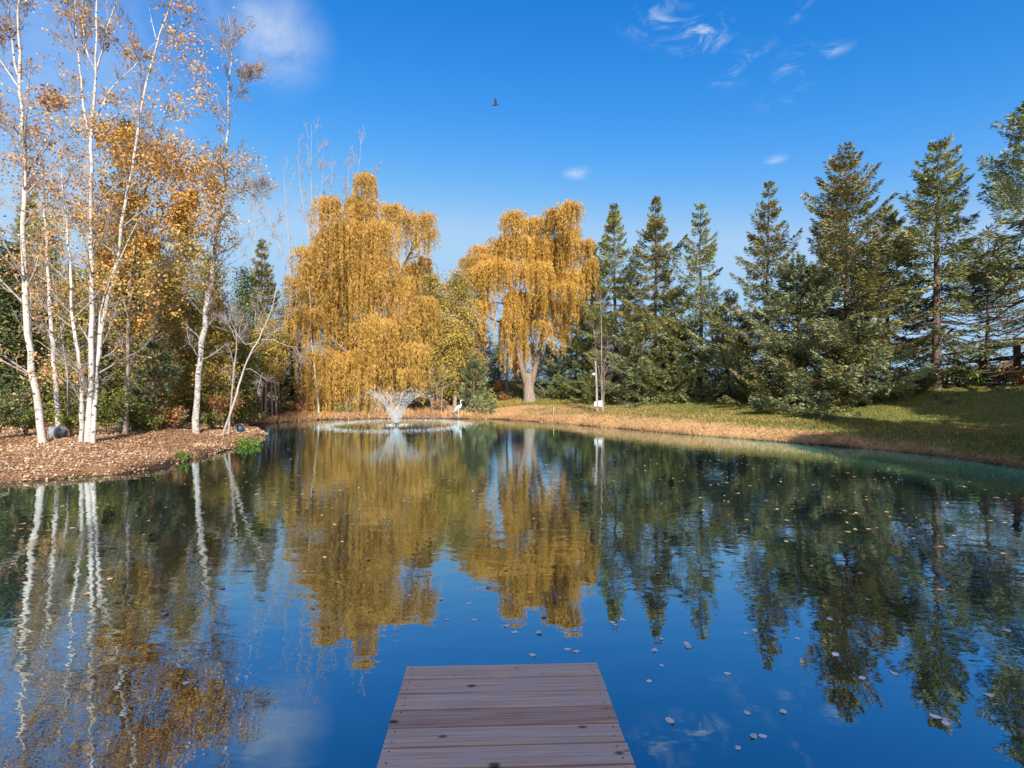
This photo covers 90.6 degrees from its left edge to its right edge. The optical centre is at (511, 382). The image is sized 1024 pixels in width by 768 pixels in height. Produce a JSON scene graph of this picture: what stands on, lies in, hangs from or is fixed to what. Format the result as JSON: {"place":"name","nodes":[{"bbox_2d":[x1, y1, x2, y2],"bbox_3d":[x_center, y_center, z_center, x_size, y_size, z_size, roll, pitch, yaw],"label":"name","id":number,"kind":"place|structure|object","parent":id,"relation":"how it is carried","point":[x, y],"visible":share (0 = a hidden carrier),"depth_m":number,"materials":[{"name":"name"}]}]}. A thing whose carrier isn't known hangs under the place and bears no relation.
{"place":"outdoors","nodes":[
{"label":"outdoors","id":0,"kind":"place"},
{"bbox_2d":[0,419,1023,767],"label":"pond water","id":1,"kind":"structure","parent":0,"point":[272,667],"depth_m":5.14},
{"bbox_2d":[314,386,477,432],"bbox_3d":[-5.879,1.160,25.666,8.322,2.580,8.633,0,0,0],"label":"water fountain","id":2,"kind":"object","parent":1,"relation":"on","point":[396,415],"visible":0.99,"depth_m":25.45,"materials":[{"name":"white liquid"}]},
{"bbox_2d":[377,663,635,767],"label":"dock","id":3,"kind":"object","parent":1,"relation":"in","point":[560,715],"visible":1,"depth_m":2.70,"materials":[{"name":"brown wood"}]},
{"bbox_2d":[9,425,1022,588],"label":"drifting leaf bits","id":4,"kind":"object","parent":1,"relation":"on","point":[514,474],"visible":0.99,"depth_m":10.88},
{"bbox_2d":[0,383,1023,481],"bbox_3d":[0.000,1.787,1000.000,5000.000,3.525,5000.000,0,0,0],"label":"ground","id":5,"kind":"structure","parent":0,"point":[750,433],"depth_m":17.71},
{"bbox_2d":[0,389,31,431],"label":"shrub","id":6,"kind":"object","parent":5,"relation":"on","point":[4,416],"visible":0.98,"depth_m":14.57,"materials":[{"name":"green plant"}]},
{"bbox_2d":[0,215,51,423],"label":"cedar tree","id":7,"kind":"object","parent":5,"relation":"on","point":[7,375],"visible":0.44,"depth_m":19.57,"materials":[{"name":"green plant"}]},
{"bbox_2d":[0,359,52,428],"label":"shrub","id":8,"kind":"object","parent":5,"relation":"on","point":[29,391],"visible":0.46,"depth_m":17.51,"materials":[{"name":"green plant"}]},
{"bbox_2d":[0,232,57,420],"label":"cedar tree","id":9,"kind":"object","parent":5,"relation":"on","point":[16,251],"visible":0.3,"depth_m":20.96,"materials":[{"name":"green plant"}]},
{"bbox_2d":[7,403,53,434],"bbox_3d":[-14.959,1.146,15.599,1.378,1.058,0.944,0,0,0],"label":"shrub","id":10,"kind":"object","parent":5,"relation":"on","point":[28,425],"visible":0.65,"depth_m":15.52,"materials":[{"name":"green plant"}]},
{"bbox_2d":[0,178,79,416],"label":"spruce tree","id":11,"kind":"object","parent":5,"relation":"on","point":[17,220],"visible":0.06,"depth_m":25.69,"materials":[{"name":"green plant"}]},
{"bbox_2d":[0,207,80,418],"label":"cedar tree","id":12,"kind":"object","parent":5,"relation":"on","point":[54,275],"visible":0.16,"depth_m":23.32,"materials":[{"name":"green plant"}]},
{"bbox_2d":[9,142,88,426],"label":"birch tree","id":13,"kind":"object","parent":5,"relation":"on","point":[50,328],"visible":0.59,"depth_m":15.94,"materials":[{"name":"white plant"}]},
{"bbox_2d":[0,0,101,442],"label":"birch tree","id":14,"kind":"object","parent":5,"relation":"on","point":[55,101],"visible":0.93,"depth_m":13.96,"materials":[{"name":"white plant"}]},
{"bbox_2d":[47,426,67,438],"bbox_3d":[-13.484,1.467,15.008,0.560,0.360,0.335,0,0,28],"label":"rock","id":15,"kind":"object","parent":5,"relation":"on","point":[59,432],"visible":0.98,"depth_m":14.88,"materials":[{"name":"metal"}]},
{"bbox_2d":[25,263,110,424],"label":"cedar tree","id":16,"kind":"object","parent":5,"relation":"on","point":[83,355],"visible":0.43,"depth_m":20.27,"materials":[{"name":"green plant"}]},
{"bbox_2d":[52,411,85,435],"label":"shrub","id":17,"kind":"object","parent":5,"relation":"on","point":[66,421],"visible":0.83,"depth_m":15.52,"materials":[{"name":"green plant"}]},
{"bbox_2d":[6,192,132,417],"bbox_3d":[-14.669,-2.170,16.997,2.418,7.713,3.110,0,0,35],"label":"bare tree","id":18,"kind":"object","parent":5,"relation":"on","point":[65,365],"visible":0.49,"depth_m":16.64,"materials":[{"name":"plant"}]},
{"bbox_2d":[47,374,119,421],"bbox_3d":[-15.537,0.618,18.424,2.020,2.068,1.963,0,0,-44],"label":"shrub","id":19,"kind":"object","parent":5,"relation":"on","point":[103,386],"visible":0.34,"depth_m":18.44,"materials":[{"name":"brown plant"}]},
{"bbox_2d":[69,386,133,434],"bbox_3d":[-12.784,0.869,15.861,1.809,1.618,1.475,0,0,0],"label":"shrub","id":20,"kind":"object","parent":5,"relation":"on","point":[114,411],"visible":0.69,"depth_m":15.90,"materials":[{"name":"green plant"}]},
{"bbox_2d":[70,227,140,417],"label":"cedar tree","id":21,"kind":"object","parent":5,"relation":"on","point":[117,377],"visible":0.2,"depth_m":22.36,"materials":[{"name":"green plant"}]},
{"bbox_2d":[15,0,222,443],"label":"birch tree","id":22,"kind":"object","parent":5,"relation":"on","point":[87,434],"visible":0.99,"depth_m":13.98,"materials":[{"name":"white plant"}]},
{"bbox_2d":[66,117,178,416],"bbox_3d":[-18.824,-5.423,24.815,4.338,15.410,4.783,0,0,29],"label":"spruce tree","id":23,"kind":"object","parent":5,"relation":"on","point":[130,203],"visible":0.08,"depth_m":24.78,"materials":[{"name":"green plant"}]},
{"bbox_2d":[0,101,249,433],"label":"aspen tree","id":24,"kind":"object","parent":5,"relation":"on","point":[189,205],"visible":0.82,"depth_m":16.27,"materials":[{"name":"orange plant"}]},
{"bbox_2d":[94,231,162,413],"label":"cedar tree","id":25,"kind":"object","parent":5,"relation":"on","point":[136,265],"visible":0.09,"depth_m":24.21,"materials":[{"name":"green plant"}]},
{"bbox_2d":[103,392,156,431],"bbox_3d":[-12.758,0.979,16.998,1.491,1.382,1.424,0,0,0],"label":"shrub","id":26,"kind":"object","parent":5,"relation":"on","point":[139,410],"visible":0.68,"depth_m":16.87,"materials":[{"name":"green plant"}]},
{"bbox_2d":[98,335,189,429],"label":"spruce tree","id":27,"kind":"object","parent":5,"relation":"on","point":[168,371],"visible":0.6,"depth_m":18.29,"materials":[{"name":"green plant"}]},
{"bbox_2d":[133,413,167,430],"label":"shrub","id":28,"kind":"object","parent":5,"relation":"on","point":[149,421],"visible":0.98,"depth_m":17.11,"materials":[{"name":"green plant"}]},
{"bbox_2d":[105,215,199,416],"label":"bare tree","id":29,"kind":"object","parent":5,"relation":"on","point":[157,308],"visible":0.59,"depth_m":18.68,"materials":[{"name":"brown plant"}]},
{"bbox_2d":[111,251,203,415],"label":"cedar tree","id":30,"kind":"object","parent":5,"relation":"on","point":[170,326],"visible":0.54,"depth_m":20.41,"materials":[{"name":"green plant"}]},
{"bbox_2d":[140,256,188,400],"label":"cedar tree","id":31,"kind":"object","parent":5,"relation":"on","point":[169,298],"visible":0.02,"depth_m":30.85,"materials":[{"name":"green plant"}]},
{"bbox_2d":[152,404,189,429],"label":"shrub","id":32,"kind":"object","parent":5,"relation":"on","point":[173,418],"visible":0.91,"depth_m":17.80,"materials":[{"name":"brown plant"}]},
{"bbox_2d":[143,208,221,419],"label":"cedar tree","id":33,"kind":"object","parent":5,"relation":"on","point":[191,312],"visible":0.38,"depth_m":22.89,"materials":[{"name":"green plant"}]},
{"bbox_2d":[175,449,191,461],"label":"leafy plant","id":34,"kind":"object","parent":5,"relation":"on","point":[183,457],"visible":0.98,"depth_m":13.80,"materials":[{"name":"green plant"}]},
{"bbox_2d":[164,389,212,421],"bbox_3d":[-13.357,0.887,20.988,1.742,1.681,1.516,0,0,-22],"label":"shrub","id":35,"kind":"object","parent":5,"relation":"on","point":[191,404],"visible":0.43,"depth_m":20.98,"materials":[{"name":"green plant"}]},
{"bbox_2d":[200,409,227,429],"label":"shrub","id":36,"kind":"object","parent":5,"relation":"on","point":[209,421],"visible":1,"depth_m":19.35,"materials":[{"name":"green plant"}]},
{"bbox_2d":[180,248,251,415],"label":"cedar tree","id":37,"kind":"object","parent":5,"relation":"on","point":[219,282],"visible":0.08,"depth_m":26.77,"materials":[{"name":"green plant"}]},
{"bbox_2d":[180,283,261,426],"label":"cedar tree","id":38,"kind":"object","parent":5,"relation":"on","point":[214,335],"visible":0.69,"depth_m":21.85,"materials":[{"name":"green plant"}]},
{"bbox_2d":[200,390,244,426],"bbox_3d":[-11.860,1.043,20.868,1.459,1.727,1.678,0,0,-17],"label":"shrub","id":39,"kind":"object","parent":5,"relation":"on","point":[219,403],"visible":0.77,"depth_m":21.02,"materials":[{"name":"brown plant"}]},
{"bbox_2d":[174,6,281,433],"bbox_3d":[-10.014,-5.557,18.009,3.814,14.824,2.421,0,0,0],"label":"birch tree","id":40,"kind":"object","parent":5,"relation":"on","point":[208,293],"visible":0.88,"depth_m":17.93,"materials":[{"name":"white plant"}]},
{"bbox_2d":[202,298,253,433],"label":"birch tree","id":41,"kind":"object","parent":5,"relation":"on","point":[234,362],"visible":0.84,"depth_m":18.86,"materials":[{"name":"white plant"}]},
{"bbox_2d":[217,311,267,424],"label":"cedar tree","id":42,"kind":"object","parent":5,"relation":"on","point":[241,355],"visible":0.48,"depth_m":24.97,"materials":[{"name":"green plant"}]},
{"bbox_2d":[0,405,486,482],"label":"fallen leaves","id":43,"kind":"object","parent":5,"relation":"on","point":[251,431],"depth_m":14.45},
{"bbox_2d":[219,259,274,408],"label":"cedar tree","id":44,"kind":"object","parent":5,"relation":"on","point":[244,292],"visible":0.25,"depth_m":29.82,"materials":[{"name":"green plant"}]},
{"bbox_2d":[233,436,261,447],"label":"leafy plant","id":45,"kind":"object","parent":5,"relation":"on","point":[247,443],"visible":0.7,"depth_m":17.02,"materials":[{"name":"green plant"}]},
{"bbox_2d":[238,174,284,396],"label":"bare tree","id":46,"kind":"object","parent":5,"relation":"on","point":[280,220],"visible":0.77,"depth_m":32.83,"materials":[{"name":"grey plant"}]},
{"bbox_2d":[231,238,300,413],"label":"spruce tree","id":47,"kind":"object","parent":5,"relation":"on","point":[261,274],"visible":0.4,"depth_m":30.65,"materials":[{"name":"green plant"}]},
{"bbox_2d":[212,269,329,435],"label":"birch tree","id":48,"kind":"object","parent":5,"relation":"on","point":[244,369],"visible":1,"depth_m":18.19,"materials":[{"name":"white plant"}]},
{"bbox_2d":[242,313,300,415],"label":"cedar tree","id":49,"kind":"object","parent":5,"relation":"on","point":[269,349],"visible":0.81,"depth_m":28.90,"materials":[{"name":"green plant"}]},
{"bbox_2d":[252,150,299,368],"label":"bare tree","id":50,"kind":"object","parent":5,"relation":"on","point":[289,257],"visible":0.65,"depth_m":36.13,"materials":[{"name":"grey plant"}]},
{"bbox_2d":[256,288,299,410],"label":"bare tree","id":51,"kind":"object","parent":5,"relation":"on","point":[282,323],"visible":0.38,"depth_m":30.41,"materials":[{"name":"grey plant"}]},
{"bbox_2d":[259,274,315,408],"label":"cedar tree","id":52,"kind":"object","parent":5,"relation":"on","point":[295,394],"visible":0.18,"depth_m":32.98,"materials":[{"name":"green plant"}]},
{"bbox_2d":[290,400,315,411],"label":"shrub","id":53,"kind":"object","parent":5,"relation":"on","point":[299,407],"visible":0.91,"depth_m":30.46,"materials":[{"name":"brown plant"}]},
{"bbox_2d":[298,280,329,413],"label":"birch tree","id":54,"kind":"object","parent":5,"relation":"on","point":[313,355],"visible":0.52,"depth_m":30.31,"materials":[{"name":"white plant"}]},
{"bbox_2d":[295,118,337,244],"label":"bare tree","id":55,"kind":"object","parent":5,"relation":"on","point":[304,214],"visible":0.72,"depth_m":37.01,"materials":[{"name":"grey plant"}]},
{"bbox_2d":[305,320,369,400],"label":"cedar tree","id":56,"kind":"object","parent":5,"relation":"on","point":[338,353],"visible":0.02,"depth_m":41.50,"materials":[{"name":"green plant"}]},
{"bbox_2d":[331,403,356,412],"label":"shrub","id":57,"kind":"object","parent":5,"relation":"on","point":[338,407],"visible":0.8,"depth_m":31.03,"materials":[{"name":"yellow plant"}]},
{"bbox_2d":[340,125,380,338],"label":"bare tree","id":58,"kind":"object","parent":5,"relation":"on","point":[352,154],"visible":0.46,"depth_m":38.06,"materials":[{"name":"grey plant"}]},
{"bbox_2d":[282,169,442,416],"bbox_3d":[-9.243,-4.189,31.946,10.032,16.749,8.958,0,0,0],"label":"willow tree","id":59,"kind":"object","parent":5,"relation":"on","point":[368,356],"visible":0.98,"depth_m":30.42,"materials":[{"name":"yellow plant"}]},
{"bbox_2d":[239,404,488,425],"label":"shore weeds","id":60,"kind":"object","parent":5,"relation":"on","point":[422,411],"visible":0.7,"depth_m":30.38,"materials":[{"name":"yellow plant"}]},
{"bbox_2d":[384,318,445,399],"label":"cedar tree","id":61,"kind":"object","parent":5,"relation":"on","point":[405,382],"visible":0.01,"depth_m":41.51,"materials":[{"name":"green plant"}]},
{"bbox_2d":[399,270,466,408],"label":"cedar tree","id":62,"kind":"object","parent":5,"relation":"on","point":[431,284],"visible":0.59,"depth_m":32.01,"materials":[{"name":"yellow plant"}]},
{"bbox_2d":[419,367,454,410],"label":"bare tree","id":63,"kind":"object","parent":5,"relation":"on","point":[432,373],"visible":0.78,"depth_m":31.47,"materials":[{"name":"brown plant"}]},
{"bbox_2d":[431,396,448,411],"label":"shrub","id":64,"kind":"object","parent":5,"relation":"on","point":[435,402],"visible":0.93,"depth_m":31.66,"materials":[{"name":"brown plant"}]},
{"bbox_2d":[425,267,490,407],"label":"cedar tree","id":65,"kind":"object","parent":5,"relation":"on","point":[458,295],"visible":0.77,"depth_m":32.68,"materials":[{"name":"plant"}]},
{"bbox_2d":[442,306,490,406],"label":"tree","id":66,"kind":"object","parent":5,"relation":"on","point":[475,332],"visible":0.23,"depth_m":33.63,"materials":[{"name":"yellow plant"}]},
{"bbox_2d":[444,354,496,415],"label":"spruce tree","id":67,"kind":"object","parent":5,"relation":"on","point":[481,403],"visible":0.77,"depth_m":31.72,"materials":[{"name":"green plant"}]},
{"bbox_2d":[468,322,501,398],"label":"cedar tree","id":68,"kind":"object","parent":5,"relation":"on","point":[489,364],"visible":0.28,"depth_m":38.66,"materials":[{"name":"green plant"}]},
{"bbox_2d":[476,392,499,400],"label":"shrub","id":69,"kind":"object","parent":5,"relation":"on","point":[491,397],"visible":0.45,"depth_m":35.79,"materials":[{"name":"green plant"}]},
{"bbox_2d":[488,343,509,380],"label":"cedar tree","id":70,"kind":"object","parent":5,"relation":"on","point":[496,366],"visible":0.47,"depth_m":51.77,"materials":[{"name":"green plant"}]},
{"bbox_2d":[491,288,508,390],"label":"bare tree","id":71,"kind":"object","parent":5,"relation":"on","point":[506,387],"visible":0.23,"depth_m":42.89,"materials":[{"name":"grey plant"}]},
{"bbox_2d":[405,380,594,408],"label":"slope grass","id":72,"kind":"structure","parent":5,"relation":"on","point":[516,387],"depth_m":35.70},
{"bbox_2d":[498,391,515,400],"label":"shrub","id":73,"kind":"object","parent":5,"relation":"on","point":[503,396],"visible":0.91,"depth_m":36.39,"materials":[{"name":"brown plant"}]},
{"bbox_2d":[503,359,529,381],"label":"tree","id":74,"kind":"object","parent":5,"relation":"on","point":[515,376],"visible":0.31,"depth_m":49.67,"materials":[{"name":"orange plant"}]},
{"bbox_2d":[456,199,600,402],"bbox_3d":[1.046,-5.269,34.444,9.969,13.365,7.487,0,0,0],"label":"willow tree","id":75,"kind":"object","parent":5,"relation":"on","point":[544,259],"visible":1,"depth_m":33.32,"materials":[{"name":"yellow plant"}]},
{"bbox_2d":[519,341,573,387],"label":"cedar tree","id":76,"kind":"object","parent":5,"relation":"on","point":[544,362],"visible":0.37,"depth_m":44.65,"materials":[{"name":"green plant"}]},
{"bbox_2d":[544,385,566,398],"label":"shrub","id":77,"kind":"object","parent":5,"relation":"on","point":[550,390],"visible":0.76,"depth_m":34.90,"materials":[{"name":"green plant"}]},
{"bbox_2d":[534,294,620,400],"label":"spruce tree","id":78,"kind":"object","parent":5,"relation":"on","point":[565,362],"visible":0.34,"depth_m":35.34,"materials":[{"name":"green plant"}]},
{"bbox_2d":[547,245,619,400],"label":"spruce tree","id":79,"kind":"object","parent":5,"relation":"on","point":[582,350],"visible":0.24,"depth_m":34.29,"materials":[{"name":"green plant"}]},
{"bbox_2d":[591,361,601,411],"bbox_3d":[4.528,0.374,27.106,0.634,3.084,0.313,0,0,-18],"label":"utility post","id":80,"kind":"object","parent":5,"relation":"on","point":[597,403],"visible":0.94,"depth_m":27.15,"materials":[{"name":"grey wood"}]},
{"bbox_2d":[587,292,617,409],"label":"birch tree","id":81,"kind":"object","parent":5,"relation":"on","point":[602,370],"visible":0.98,"depth_m":27.34,"materials":[{"name":"white plant"}]},
{"bbox_2d":[566,203,657,403],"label":"spruce tree","id":82,"kind":"object","parent":5,"relation":"on","point":[609,322],"visible":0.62,"depth_m":32.43,"materials":[{"name":"green plant"}]},
{"bbox_2d":[599,310,690,407],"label":"spruce tree","id":83,"kind":"object","parent":5,"relation":"on","point":[615,359],"visible":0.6,"depth_m":29.34,"materials":[{"name":"green plant"}]},
{"bbox_2d":[599,196,698,401],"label":"spruce tree","id":84,"kind":"object","parent":5,"relation":"on","point":[660,254],"visible":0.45,"depth_m":30.42,"materials":[{"name":"green plant"}]},
{"bbox_2d":[632,289,731,403],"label":"spruce tree","id":85,"kind":"object","parent":5,"relation":"on","point":[663,324],"visible":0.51,"depth_m":28.81,"materials":[{"name":"green plant"}]},
{"bbox_2d":[649,202,753,402],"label":"spruce tree","id":86,"kind":"object","parent":5,"relation":"on","point":[709,249],"visible":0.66,"depth_m":28.14,"materials":[{"name":"green plant"}]},
{"bbox_2d":[668,291,775,403],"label":"spruce tree","id":87,"kind":"object","parent":5,"relation":"on","point":[716,364],"visible":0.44,"depth_m":26.70,"materials":[{"name":"green plant"}]},
{"bbox_2d":[462,404,1023,467],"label":"bank grass","id":88,"kind":"structure","parent":5,"relation":"on","point":[559,420],"depth_m":19.89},
{"bbox_2d":[488,387,1017,466],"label":"scattered leaves","id":89,"kind":"object","parent":5,"relation":"on","point":[693,417],"visible":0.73,"depth_m":23.97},
{"bbox_2d":[702,181,822,406],"bbox_3d":[12.151,-4.036,24.650,5.354,11.691,7.224,0,0,43],"label":"spruce tree","id":90,"kind":"object","parent":5,"relation":"on","point":[760,242],"visible":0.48,"depth_m":24.55,"materials":[{"name":"green plant"}]},
{"bbox_2d":[728,249,875,419],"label":"spruce tree","id":91,"kind":"object","parent":5,"relation":"on","point":[817,303],"visible":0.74,"depth_m":22.16,"materials":[{"name":"green plant"}]},
{"bbox_2d":[582,383,1023,466],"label":"lawn grass","id":92,"kind":"structure","parent":5,"relation":"on","point":[963,431],"depth_m":18.17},
{"bbox_2d":[727,141,950,411],"bbox_3d":[14.311,-4.319,22.559,6.488,12.706,7.760,0,0,-38],"label":"spruce tree","id":93,"kind":"object","parent":5,"relation":"on","point":[870,282],"visible":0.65,"depth_m":21.37,"materials":[{"name":"green plant"}]},
{"bbox_2d":[764,315,956,416],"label":"spruce tree","id":94,"kind":"object","parent":5,"relation":"on","point":[865,329],"visible":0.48,"depth_m":20.48,"materials":[{"name":"green plant"}]},
{"bbox_2d":[822,203,960,389],"bbox_3d":[17.840,-3.597,23.621,6.253,9.738,5.812,0,0,-37],"label":"spruce tree","id":95,"kind":"object","parent":5,"relation":"on","point":[891,222],"visible":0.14,"depth_m":23.43,"materials":[{"name":"green plant"}]},
{"bbox_2d":[888,367,940,394],"bbox_3d":[16.532,-0.071,20.733,1.796,1.163,1.693,0,0,-25],"label":"shrub","id":96,"kind":"object","parent":5,"relation":"on","point":[921,382],"visible":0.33,"depth_m":20.48,"materials":[{"name":"green plant"}]},
{"bbox_2d":[854,133,1023,394],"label":"spruce tree","id":97,"kind":"object","parent":5,"relation":"on","point":[941,228],"visible":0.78,"depth_m":20.53,"materials":[{"name":"green plant"}]},
{"bbox_2d":[923,359,966,386],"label":"shrub","id":98,"kind":"object","parent":5,"relation":"on","point":[948,378],"visible":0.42,"depth_m":20.73,"materials":[{"name":"green plant"}]},
{"bbox_2d":[916,100,1023,390],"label":"spruce tree","id":99,"kind":"object","parent":5,"relation":"on","point":[1003,272],"visible":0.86,"depth_m":19.71,"materials":[{"name":"green plant"}]},
{"bbox_2d":[942,362,997,386],"bbox_3d":[18.774,-0.324,20.765,2.095,1.120,2.095,0,0,0],"label":"shrub","id":100,"kind":"object","parent":5,"relation":"on","point":[970,374],"visible":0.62,"depth_m":20.49,"materials":[{"name":"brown plant"}]},
{"bbox_2d":[920,229,1023,383],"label":"spruce tree","id":101,"kind":"object","parent":5,"relation":"on","point":[989,310],"visible":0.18,"depth_m":22.77,"materials":[{"name":"green plant"}]},
{"bbox_2d":[941,338,1023,381],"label":"wooden fence","id":102,"kind":"object","parent":5,"relation":"on","point":[1016,350],"visible":0.19,"depth_m":21.02,"materials":[{"name":"brown wood"}]},
{"bbox_2d":[958,358,1022,370],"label":"shrub","id":103,"kind":"object","parent":5,"relation":"on","point":[974,367],"visible":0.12,"depth_m":23.41,"materials":[{"name":"brown plant"}]},
{"bbox_2d":[981,362,1023,384],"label":"shrub","id":104,"kind":"object","parent":5,"relation":"on","point":[997,376],"visible":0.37,"depth_m":20.12,"materials":[{"name":"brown plant"}]},
{"bbox_2d":[994,366,1023,385],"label":"shrub","id":105,"kind":"object","parent":5,"relation":"on","point":[1018,376],"visible":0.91,"depth_m":19.24,"materials":[{"name":"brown plant"}]},
{"bbox_2d":[0,0,1023,382],"label":"sky","id":106,"kind":"structure","parent":0,"point":[602,103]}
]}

